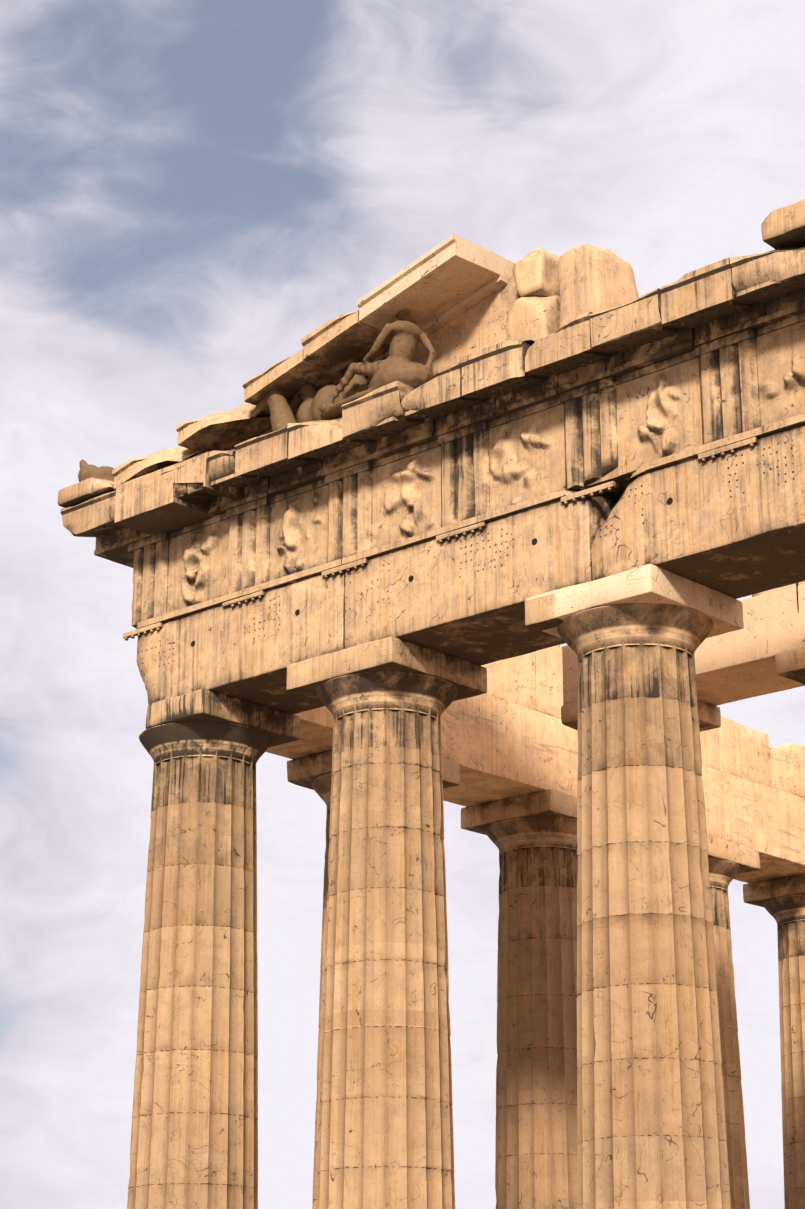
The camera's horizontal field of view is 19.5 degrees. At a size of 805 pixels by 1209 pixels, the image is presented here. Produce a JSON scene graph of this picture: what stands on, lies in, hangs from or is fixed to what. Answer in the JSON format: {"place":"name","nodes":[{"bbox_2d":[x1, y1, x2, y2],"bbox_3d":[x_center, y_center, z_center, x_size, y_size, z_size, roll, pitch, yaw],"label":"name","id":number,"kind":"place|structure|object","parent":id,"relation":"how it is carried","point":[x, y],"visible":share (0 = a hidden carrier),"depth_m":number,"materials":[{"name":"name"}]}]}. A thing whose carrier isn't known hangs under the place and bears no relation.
{"place":"outdoors","nodes":[
{"label":"outdoors","id":0,"kind":"place"},
{"bbox_2d":[0,0,804,1208],"label":"sky","id":1,"kind":"structure","parent":0,"point":[190,190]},
{"label":"ground","id":2,"kind":"structure","parent":0,"visible":0},
{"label":"stepped temple base","id":3,"kind":"object","parent":2,"relation":"on","visible":0},
{"bbox_2d":[127,637,804,1208],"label":"columns","id":4,"kind":"structure","parent":3,"relation":"on","point":[619,1085],"depth_m":31.21,"materials":[{"name":"stone"}]},
{"bbox_2d":[139,564,804,925],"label":"capitals","id":5,"kind":"object","parent":4,"relation":"on","point":[650,604],"visible":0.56,"depth_m":32.58,"materials":[{"name":"stone"}]},
{"bbox_2d":[136,413,804,713],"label":"architrave","id":6,"kind":"object","parent":5,"relation":"on","point":[731,525],"visible":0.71,"depth_m":30.77,"materials":[{"name":"stone"}]},
{"bbox_2d":[123,437,757,640],"bbox_3d":[1.622,-1.194,30.490,15.744,0.116,0.081,-16,-25,39],"label":"regulae with guttae","id":7,"kind":"object","parent":6,"relation":"attached to","point":[611,485],"visible":0.94,"depth_m":31.14,"materials":[{"name":"stone"}]},
{"bbox_2d":[128,312,804,627],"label":"frieze","id":8,"kind":"object","parent":6,"relation":"on","point":[620,430],"visible":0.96,"depth_m":31.18,"materials":[{"name":"stone"}]},
{"bbox_2d":[60,246,804,567],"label":"cornice","id":9,"kind":"structure","parent":8,"relation":"on","point":[694,309],"depth_m":31.23,"materials":[{"name":"stone"}]},
{"bbox_2d":[251,385,316,431],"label":"statue horses","id":10,"kind":"object","parent":9,"relation":"on","point":[281,410],"visible":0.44,"depth_m":33.59,"materials":[{"name":"beige stone"}]},
{"bbox_2d":[296,374,367,422],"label":"statue fragments","id":11,"kind":"object","parent":9,"relation":"on","point":[308,411],"visible":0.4,"depth_m":33.14,"materials":[{"name":"stone"}]},
{"bbox_2d":[319,309,435,419],"bbox_3d":[-0.401,-3.373,32.714,2.007,1.397,0.733,-16,-25,39],"label":"dionysus statue","id":12,"kind":"object","parent":9,"relation":"on","point":[397,364],"visible":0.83,"depth_m":32.25,"materials":[{"name":"stone"}]},
{"bbox_2d":[58,199,804,507],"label":"pediment","id":13,"kind":"structure","parent":9,"relation":"on","point":[458,297],"depth_m":32.35,"materials":[{"name":"stone"}]},
{"bbox_2d":[78,459,113,481],"bbox_3d":[-4.638,-1.888,36.220,0.797,0.811,0.696,-16,-25,39],"label":"lion statue","id":14,"kind":"object","parent":13,"relation":"on","point":[86,471],"visible":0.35,"depth_m":35.97,"materials":[{"name":"beige stone"}]},
{"bbox_2d":[265,645,804,882],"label":"architrave","id":15,"kind":"object","parent":5,"relation":"on","point":[508,734],"visible":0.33,"depth_m":40.16,"materials":[{"name":"stone"}]},
{"bbox_2d":[562,581,804,705],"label":"stone beam","id":16,"kind":"structure","parent":5,"relation":"on","point":[736,665],"depth_m":34.76,"materials":[{"name":"stone"}]}
]}

